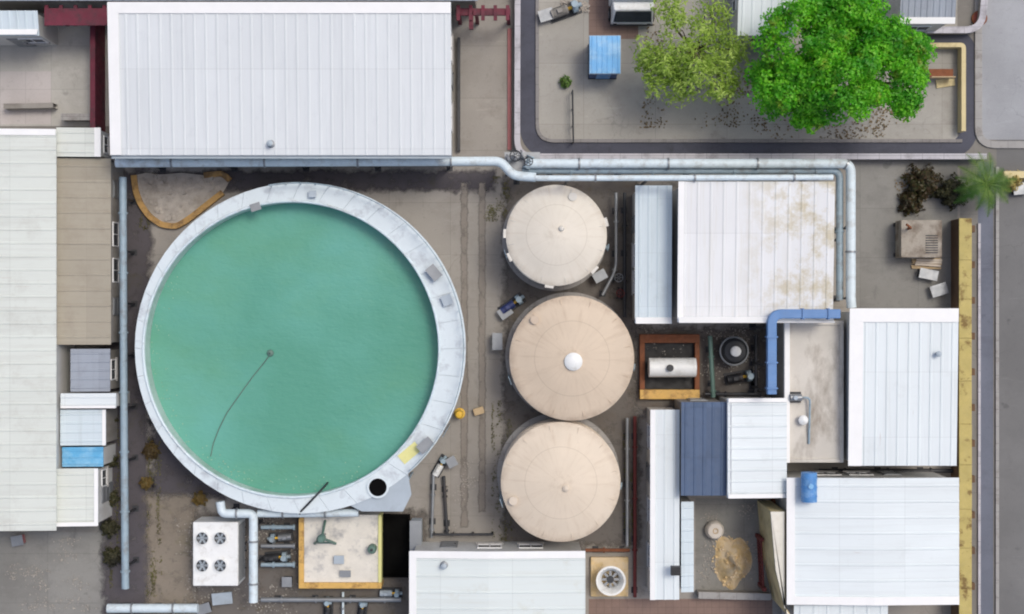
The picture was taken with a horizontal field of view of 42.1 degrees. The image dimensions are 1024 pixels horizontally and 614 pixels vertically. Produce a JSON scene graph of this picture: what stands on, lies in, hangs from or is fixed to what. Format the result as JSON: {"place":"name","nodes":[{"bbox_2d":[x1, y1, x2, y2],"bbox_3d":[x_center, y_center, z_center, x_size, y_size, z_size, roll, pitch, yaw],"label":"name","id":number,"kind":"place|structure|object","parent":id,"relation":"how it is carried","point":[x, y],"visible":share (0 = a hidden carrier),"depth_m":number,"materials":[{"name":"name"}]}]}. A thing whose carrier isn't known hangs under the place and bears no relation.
{"place":"outdoors","nodes":[
{"label":"outdoors","id":0,"kind":"place"},
{"bbox_2d":[0,71,50,123],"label":"paving","id":1,"kind":"structure","parent":0,"point":[25,86],"depth_m":77.99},
{"bbox_2d":[3,103,55,109],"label":"wall","id":2,"kind":"structure","parent":1,"relation":"on","point":[28,106],"depth_m":77.20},
{"bbox_2d":[0,13,108,125],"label":"courtyard","id":3,"kind":"structure","parent":0,"point":[66,61],"depth_m":78.00,"materials":[{"name":"concrete"}]},
{"bbox_2d":[0,10,57,46],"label":"shed","id":4,"kind":"structure","parent":3,"relation":"on","point":[24,28],"depth_m":74.51,"materials":[{"name":"metal"}]},
{"bbox_2d":[44,5,107,25],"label":"canopy frame","id":5,"kind":"object","parent":3,"relation":"on","point":[75,15],"visible":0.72,"depth_m":74.44,"materials":[{"name":"red paint"}]},
{"bbox_2d":[90,25,104,131],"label":"maroon wall","id":6,"kind":"structure","parent":3,"relation":"on","point":[97,76],"depth_m":76.52,"materials":[{"name":"paint"}]},
{"bbox_2d":[107,2,453,158],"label":"warehouse","id":7,"kind":"structure","parent":0,"point":[291,80],"depth_m":72.32,"materials":[{"name":"metal"}]},
{"bbox_2d":[0,0,996,613],"bbox_3d":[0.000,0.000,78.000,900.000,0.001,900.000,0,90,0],"label":"ground","id":8,"kind":"structure","parent":0,"point":[964,18],"depth_m":78.00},
{"bbox_2d":[0,129,74,530],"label":"hall","id":9,"kind":"structure","parent":8,"relation":"on","point":[35,372],"depth_m":74.21,"materials":[{"name":"metal"}]},
{"bbox_2d":[0,532,108,613],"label":"side yard","id":10,"kind":"structure","parent":8,"relation":"on","point":[40,547],"depth_m":78.00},
{"bbox_2d":[5,327,759,613],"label":"debris","id":11,"kind":"object","parent":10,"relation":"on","point":[439,490],"visible":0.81,"depth_m":77.94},
{"bbox_2d":[57,465,112,526],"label":"annex","id":12,"kind":"object","parent":8,"relation":"on","point":[83,494],"visible":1,"depth_m":74.91,"materials":[{"name":"metal"}]},
{"bbox_2d":[56,127,115,160],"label":"lean to","id":13,"kind":"object","parent":8,"relation":"on","point":[83,142],"visible":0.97,"depth_m":74.71,"materials":[{"name":"white metal"}]},
{"bbox_2d":[60,408,117,445],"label":"shed","id":14,"kind":"structure","parent":8,"relation":"on","point":[88,426],"depth_m":75.31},
{"bbox_2d":[62,443,115,466],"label":"lean to","id":15,"kind":"object","parent":8,"relation":"on","point":[87,456],"visible":0.99,"depth_m":75.34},
{"bbox_2d":[57,158,123,344],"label":"tan shed","id":16,"kind":"structure","parent":8,"relation":"on","point":[88,301],"depth_m":75.07,"materials":[{"name":"metal"}]},
{"bbox_2d":[70,349,119,391],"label":"shed","id":17,"kind":"structure","parent":8,"relation":"on","point":[94,370],"depth_m":75.32,"materials":[{"name":"white metal"}]},
{"bbox_2d":[60,391,129,407],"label":"lean to","id":18,"kind":"object","parent":8,"relation":"on","point":[109,399],"visible":0.98,"depth_m":75.02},
{"bbox_2d":[100,168,153,613],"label":"damp strip","id":19,"kind":"object","parent":8,"relation":"on","point":[139,240],"visible":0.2,"depth_m":77.99,"materials":[{"name":"soil"}]},
{"bbox_2d":[102,546,120,567],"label":"shrub","id":20,"kind":"object","parent":19,"relation":"on","point":[112,557],"visible":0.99,"depth_m":77.44,"materials":[{"name":"green plant"}]},
{"bbox_2d":[118,177,138,588],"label":"grey pipe","id":21,"kind":"object","parent":19,"relation":"on","point":[125,511],"visible":1,"depth_m":75.63,"materials":[{"name":"metal"}]},
{"bbox_2d":[0,0,477,12],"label":"shed","id":22,"kind":"structure","parent":8,"relation":"on","point":[23,5],"depth_m":74.99,"materials":[{"name":"metal"}]},
{"bbox_2d":[451,0,512,156],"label":"alley","id":23,"kind":"structure","parent":8,"relation":"on","point":[483,88],"depth_m":78.00,"materials":[{"name":"concrete"}]},
{"bbox_2d":[457,37,459,150],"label":"wall","id":24,"kind":"structure","parent":23,"relation":"on","point":[458,93],"depth_m":77.50,"materials":[{"name":"metal"}]},
{"bbox_2d":[456,5,509,29],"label":"canopy frame","id":25,"kind":"object","parent":23,"relation":"on","point":[482,12],"visible":1,"depth_m":75.00,"materials":[{"name":"red paint"}]},
{"bbox_2d":[508,28,510,149],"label":"kerb","id":26,"kind":"structure","parent":23,"relation":"on","point":[509,88],"depth_m":77.88,"materials":[{"name":"red paint"}]},
{"bbox_2d":[124,167,959,613],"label":"yard","id":27,"kind":"structure","parent":8,"relation":"on","point":[432,217],"depth_m":78.00,"materials":[{"name":"concrete"}]},
{"bbox_2d":[145,495,196,613],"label":"earth patch","id":28,"kind":"object","parent":27,"relation":"on","point":[173,567],"visible":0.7,"depth_m":77.99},
{"bbox_2d":[106,603,198,613],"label":"white pipe","id":29,"kind":"object","parent":28,"relation":"on","point":[172,608],"visible":1,"depth_m":77.18,"materials":[{"name":"metal"}]},
{"bbox_2d":[131,171,231,228],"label":"rubble bund","id":30,"kind":"structure","parent":27,"relation":"on","point":[174,201],"depth_m":77.73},
{"bbox_2d":[150,422,224,499],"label":"damp corner","id":31,"kind":"object","parent":27,"relation":"on","point":[177,477],"visible":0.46,"depth_m":77.99,"materials":[{"name":"soil"}]},
{"bbox_2d":[108,172,632,596],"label":"weeds","id":32,"kind":"object","parent":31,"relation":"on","point":[505,539],"visible":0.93,"depth_m":77.94,"materials":[{"name":"green plant"}]},
{"bbox_2d":[135,182,465,513],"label":"water tank","id":33,"kind":"object","parent":27,"relation":"on","point":[385,486],"visible":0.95,"depth_m":74.80,"materials":[{"name":"concrete"}]},
{"bbox_2d":[150,203,437,493],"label":"water","id":34,"kind":"structure","parent":33,"relation":"in","point":[331,308],"depth_m":76.08,"materials":[{"name":"liquid"}]},
{"bbox_2d":[194,508,427,613],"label":"piping yard","id":35,"kind":"structure","parent":27,"relation":"on","point":[268,577],"depth_m":77.99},
{"bbox_2d":[193,517,244,585],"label":"fan unit","id":36,"kind":"object","parent":35,"relation":"on","point":[218,551],"visible":1,"depth_m":75.80,"materials":[{"name":"white metal"}]},
{"bbox_2d":[216,501,264,602],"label":"white pipe","id":37,"kind":"object","parent":35,"relation":"on","point":[236,512],"visible":1,"depth_m":75.19,"materials":[{"name":"metal"}]},
{"bbox_2d":[265,550,290,562],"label":"pump","id":38,"kind":"object","parent":35,"relation":"on","point":[279,556],"visible":1,"depth_m":77.50,"materials":[{"name":"metal"}]},
{"bbox_2d":[257,507,358,517],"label":"white pipe","id":39,"kind":"object","parent":35,"relation":"on","point":[353,512],"visible":0.72,"depth_m":75.40,"materials":[{"name":"metal"}]},
{"bbox_2d":[261,595,400,602],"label":"grey pipe","id":40,"kind":"object","parent":35,"relation":"on","point":[316,598],"visible":1,"depth_m":77.39,"materials":[{"name":"metal"}]},
{"bbox_2d":[299,512,382,588],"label":"equipment slab","id":41,"kind":"structure","parent":35,"relation":"on","point":[353,538],"depth_m":76.90,"materials":[{"name":"paint"}]},
{"bbox_2d":[383,514,409,577],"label":"sump","id":42,"kind":"object","parent":35,"relation":"on","point":[396,538],"visible":0.94,"depth_m":77.75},
{"bbox_2d":[410,518,421,550],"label":"control box","id":43,"kind":"object","parent":35,"relation":"on","point":[415,532],"visible":0.81,"depth_m":76.63,"materials":[{"name":"grey metal"}]},
{"bbox_2d":[154,169,494,192],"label":"damp edge","id":44,"kind":"object","parent":27,"relation":"on","point":[391,180],"visible":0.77,"depth_m":77.99,"materials":[{"name":"soil"}]},
{"bbox_2d":[115,156,535,184],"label":"pale pipe","id":45,"kind":"object","parent":44,"relation":"on","point":[517,177],"visible":0.89,"depth_m":74.17,"materials":[{"name":"metal"}]},
{"bbox_2d":[460,183,468,526],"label":"tyre track","id":46,"kind":"structure","parent":27,"relation":"on","point":[464,299],"depth_m":77.99,"materials":[{"name":"soil"}]},
{"bbox_2d":[478,182,485,511],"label":"tyre track","id":47,"kind":"structure","parent":27,"relation":"on","point":[481,352],"depth_m":77.99,"materials":[{"name":"soil"}]},
{"bbox_2d":[409,541,584,613],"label":"hut","id":48,"kind":"object","parent":27,"relation":"on","point":[510,578],"visible":1,"depth_m":73.90,"materials":[{"name":"metal"}]},
{"bbox_2d":[590,557,627,596],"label":"round fan","id":49,"kind":"object","parent":27,"relation":"on","point":[608,576],"visible":1,"depth_m":77.70},
{"bbox_2d":[646,407,679,599],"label":"office","id":50,"kind":"structure","parent":27,"relation":"on","point":[662,474],"depth_m":74.89,"materials":[{"name":"white metal"}]},
{"bbox_2d":[522,168,843,299],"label":"grey pipe","id":51,"kind":"object","parent":27,"relation":"on","point":[838,174],"visible":0.9,"depth_m":74.92,"materials":[{"name":"metal"}]},
{"bbox_2d":[536,173,833,185],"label":"white pipe","id":52,"kind":"object","parent":27,"relation":"on","point":[695,178],"visible":0.94,"depth_m":72.27,"materials":[{"name":"metal"}]},
{"bbox_2d":[679,495,693,591],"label":"porch","id":53,"kind":"object","parent":27,"relation":"on","point":[686,539],"visible":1,"depth_m":74.95,"materials":[{"name":"metal"}]},
{"bbox_2d":[526,158,856,307],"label":"white pipe","id":54,"kind":"object","parent":27,"relation":"on","point":[848,166],"visible":0.94,"depth_m":74.47,"materials":[{"name":"metal"}]},
{"bbox_2d":[632,326,766,410],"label":"equipment yard","id":55,"kind":"structure","parent":27,"relation":"on","point":[644,404],"depth_m":77.99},
{"bbox_2d":[639,334,699,398],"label":"equipment skid","id":56,"kind":"object","parent":55,"relation":"on","point":[672,373],"visible":0.99,"depth_m":77.50,"materials":[{"name":"metal"}]},
{"bbox_2d":[706,336,715,397],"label":"grey pipe","id":57,"kind":"object","parent":55,"relation":"on","point":[711,381],"visible":1,"depth_m":77.09,"materials":[{"name":"green metal"}]},
{"bbox_2d":[718,336,748,365],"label":"vertical vessel","id":58,"kind":"object","parent":55,"relation":"on","point":[733,350],"visible":1,"depth_m":76.57,"materials":[{"name":"metal"}]},
{"bbox_2d":[724,369,753,385],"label":"pump","id":59,"kind":"object","parent":55,"relation":"on","point":[737,377],"visible":1,"depth_m":77.42,"materials":[{"name":"metal"}]},
{"bbox_2d":[749,308,840,393],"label":"blue duct","id":60,"kind":"object","parent":55,"relation":"on","point":[771,337],"visible":0.99,"depth_m":72.03,"materials":[{"name":"metal"}]},
{"bbox_2d":[674,397,726,495],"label":"shed","id":61,"kind":"structure","parent":27,"relation":"on","point":[703,432],"depth_m":74.00,"materials":[{"name":"blue metal"}]},
{"bbox_2d":[695,498,771,596],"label":"court","id":62,"kind":"object","parent":27,"relation":"on","point":[732,521],"visible":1,"depth_m":77.99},
{"bbox_2d":[705,520,723,538],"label":"small round tank","id":63,"kind":"object","parent":62,"relation":"on","point":[714,529],"visible":1,"depth_m":77.34,"materials":[{"name":"plastic"}]},
{"bbox_2d":[712,536,751,589],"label":"sand heap","id":64,"kind":"object","parent":62,"relation":"on","point":[733,562],"visible":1,"depth_m":77.70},
{"bbox_2d":[696,589,770,599],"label":"wall","id":65,"kind":"structure","parent":62,"relation":"on","point":[733,594],"depth_m":77.10,"materials":[{"name":"concrete"}]},
{"bbox_2d":[755,533,765,590],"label":"gate","id":66,"kind":"structure","parent":62,"relation":"on","point":[759,537],"depth_m":77.15,"materials":[{"name":"metal"}]},
{"bbox_2d":[757,500,789,613],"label":"lean to","id":67,"kind":"object","parent":62,"relation":"on","point":[771,515],"visible":0.99,"depth_m":74.47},
{"bbox_2d":[719,396,786,498],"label":"shed","id":68,"kind":"structure","parent":27,"relation":"on","point":[756,456],"depth_m":73.67,"materials":[{"name":"metal"}]},
{"bbox_2d":[771,320,843,462],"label":"flat roof block","id":69,"kind":"structure","parent":27,"relation":"on","point":[810,360],"depth_m":74.36,"materials":[{"name":"concrete"}]},
{"bbox_2d":[782,596,887,613],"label":"annex","id":70,"kind":"object","parent":27,"relation":"on","point":[837,609],"visible":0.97,"depth_m":73.71,"materials":[{"name":"metal"}]},
{"bbox_2d":[775,470,958,604],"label":"hall","id":71,"kind":"structure","parent":27,"relation":"on","point":[860,537],"depth_m":73.30,"materials":[{"name":"white metal"}]},
{"bbox_2d":[801,472,816,502],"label":"blue tank","id":72,"kind":"object","parent":71,"relation":"on","point":[808,487],"visible":1,"depth_m":72.41,"materials":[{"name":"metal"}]},
{"bbox_2d":[819,467,952,472],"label":"grey pipe","id":73,"kind":"object","parent":27,"relation":"on","point":[918,469],"visible":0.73,"depth_m":77.52,"materials":[{"name":"metal"}]},
{"bbox_2d":[834,308,958,465],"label":"hall","id":74,"kind":"structure","parent":27,"relation":"on","point":[900,390],"depth_m":73.22,"materials":[{"name":"metal"}]},
{"bbox_2d":[539,0,956,138],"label":"block yard","id":75,"kind":"structure","parent":8,"relation":"on","point":[608,109],"depth_m":78.00,"materials":[{"name":"concrete"}]},
{"bbox_2d":[550,0,581,22],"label":"pump","id":76,"kind":"object","parent":75,"relation":"on","point":[560,13],"visible":1,"depth_m":77.35,"materials":[{"name":"metal"}]},
{"bbox_2d":[588,35,620,78],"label":"blue cabin","id":77,"kind":"object","parent":75,"relation":"on","point":[604,56],"visible":1,"depth_m":75.68,"materials":[{"name":"metal"}]},
{"bbox_2d":[630,0,753,108],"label":"feathery tree","id":78,"kind":"object","parent":75,"relation":"on","point":[674,68],"visible":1,"depth_m":73.48,"materials":[{"name":"green plant"}]},
{"bbox_2d":[520,0,975,152],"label":"drain","id":79,"kind":"object","parent":75,"relation":"on","point":[533,141],"visible":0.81,"depth_m":77.98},
{"bbox_2d":[535,0,961,142],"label":"kerb","id":80,"kind":"structure","parent":75,"relation":"on","point":[541,136],"depth_m":77.88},
{"bbox_2d":[639,17,924,192],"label":"leaf litter","id":81,"kind":"object","parent":75,"relation":"on","point":[763,124],"visible":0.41,"depth_m":77.94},
{"bbox_2d":[743,0,937,134],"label":"broadleaf tree","id":82,"kind":"object","parent":75,"relation":"on","point":[822,62],"visible":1,"depth_m":70.42,"materials":[{"name":"green plant"}]},
{"bbox_2d":[885,0,955,33],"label":"house","id":83,"kind":"structure","parent":75,"relation":"on","point":[928,15],"depth_m":74.28,"materials":[{"name":"white metal"}]},
{"bbox_2d":[918,43,965,132],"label":"cream wall","id":84,"kind":"structure","parent":75,"relation":"on","point":[961,86],"depth_m":77.21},
{"bbox_2d":[514,0,986,159],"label":"boundary wall","id":85,"kind":"structure","parent":8,"relation":"on","point":[903,156],"depth_m":77.10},
{"bbox_2d":[925,0,987,34],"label":"low wall","id":86,"kind":"structure","parent":8,"relation":"on","point":[963,30],"depth_m":77.30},
{"bbox_2d":[951,218,974,613],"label":"yellow wall","id":87,"kind":"structure","parent":8,"relation":"on","point":[962,266],"depth_m":76.20,"materials":[{"name":"concrete"}]},
{"bbox_2d":[953,152,1015,216],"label":"palm","id":88,"kind":"object","parent":8,"relation":"on","point":[983,185],"visible":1,"depth_m":75.42,"materials":[{"name":"green plant"}]},
{"bbox_2d":[978,162,992,613],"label":"channel","id":89,"kind":"object","parent":8,"relation":"on","point":[986,222],"visible":0.67,"depth_m":78.00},
{"bbox_2d":[978,223,980,613],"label":"kerb","id":90,"kind":"structure","parent":89,"relation":"on","point":[979,418],"depth_m":77.88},
{"bbox_2d":[982,0,1023,139],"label":"forecourt","id":91,"kind":"structure","parent":8,"relation":"on","point":[1003,72],"depth_m":77.99,"materials":[{"name":"concrete"}]},
{"bbox_2d":[974,0,1023,147],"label":"kerb","id":92,"kind":"structure","parent":91,"relation":"on","point":[982,140],"depth_m":77.87,"materials":[{"name":"concrete"}]},
{"bbox_2d":[501,174,642,549],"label":"damp ground","id":93,"kind":"structure","parent":0,"point":[609,422],"depth_m":77.99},
{"bbox_2d":[498,292,525,313],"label":"pump","id":94,"kind":"object","parent":93,"relation":"on","point":[517,300],"visible":1,"depth_m":77.45,"materials":[{"name":"metal"}]},
{"bbox_2d":[502,185,608,290],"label":"storage tank","id":95,"kind":"object","parent":93,"relation":"on","point":[554,237],"visible":1,"depth_m":74.01,"materials":[{"name":"metal"}]},
{"bbox_2d":[497,414,621,541],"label":"storage tank","id":96,"kind":"object","parent":93,"relation":"on","point":[559,480],"visible":1,"depth_m":74.02,"materials":[{"name":"metal"}]},
{"bbox_2d":[505,292,634,420],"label":"storage tank","id":97,"kind":"object","parent":93,"relation":"on","point":[569,356],"visible":1,"depth_m":74.00,"materials":[{"name":"metal"}]},
{"bbox_2d":[599,193,618,296],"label":"grey pipe","id":98,"kind":"object","parent":93,"relation":"on","point":[615,252],"visible":1,"depth_m":77.02,"materials":[{"name":"metal"}]},
{"bbox_2d":[621,193,626,316],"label":"grey pipe","id":99,"kind":"object","parent":93,"relation":"on","point":[624,226],"visible":1,"depth_m":77.31,"materials":[{"name":"metal"}]},
{"bbox_2d":[623,418,629,545],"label":"grey pipe","id":100,"kind":"object","parent":93,"relation":"on","point":[626,485],"visible":1,"depth_m":77.43,"materials":[{"name":"metal"}]},
{"bbox_2d":[631,416,637,596],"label":"red pipe","id":101,"kind":"object","parent":93,"relation":"on","point":[634,499],"visible":1,"depth_m":77.60,"materials":[{"name":"metal"}]},
{"bbox_2d":[631,185,671,323],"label":"workshop","id":102,"kind":"structure","parent":93,"relation":"on","point":[651,258],"depth_m":74.27,"materials":[{"name":"white metal"}]},
{"bbox_2d":[589,0,637,38],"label":"brick path","id":103,"kind":"structure","parent":0,"point":[599,23],"depth_m":77.99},
{"bbox_2d":[608,0,655,25],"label":"van","id":104,"kind":"object","parent":103,"relation":"on","point":[630,13],"visible":0.88,"depth_m":76.32,"materials":[{"name":"white metal"}]},
{"bbox_2d":[589,599,771,613],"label":"pavement","id":105,"kind":"structure","parent":0,"point":[649,606],"depth_m":77.99,"materials":[{"name":"brick"}]},
{"bbox_2d":[672,181,834,322],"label":"plant building","id":106,"kind":"structure","parent":0,"point":[751,252],"depth_m":72.73,"materials":[{"name":"metal"}]},
{"bbox_2d":[730,0,796,45],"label":"house","id":107,"kind":"structure","parent":0,"point":[745,19],"depth_m":74.22,"materials":[{"name":"white metal"}]},
{"bbox_2d":[853,162,956,307],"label":"dark courtyard","id":108,"kind":"structure","parent":0,"point":[885,278],"depth_m":77.99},
{"bbox_2d":[897,188,925,216],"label":"shrub","id":109,"kind":"object","parent":108,"relation":"on","point":[911,202],"visible":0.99,"depth_m":77.48,"materials":[{"name":"brown plant"}]},
{"bbox_2d":[893,220,941,258],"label":"generator","id":110,"kind":"object","parent":108,"relation":"on","point":[916,239],"visible":1,"depth_m":76.60,"materials":[{"name":"metal"}]},
{"bbox_2d":[900,163,943,200],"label":"shrub","id":111,"kind":"object","parent":108,"relation":"on","point":[918,178],"visible":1,"depth_m":77.13,"materials":[{"name":"brown plant"}]},
{"bbox_2d":[911,258,941,268],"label":"plank stack","id":112,"kind":"object","parent":108,"relation":"on","point":[927,263],"visible":1,"depth_m":77.75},
{"bbox_2d":[935,172,968,211],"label":"shrub","id":113,"kind":"object","parent":108,"relation":"on","point":[947,194],"visible":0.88,"depth_m":77.09,"materials":[{"name":"green plant"}]},
{"bbox_2d":[997,140,1023,613],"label":"road","id":114,"kind":"structure","parent":0,"point":[1011,406],"depth_m":78.00,"materials":[{"name":"asphalt"}]},
{"bbox_2d":[995,167,998,613],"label":"kerb","id":115,"kind":"structure","parent":114,"relation":"on","point":[996,405],"depth_m":77.87,"materials":[{"name":"concrete"}]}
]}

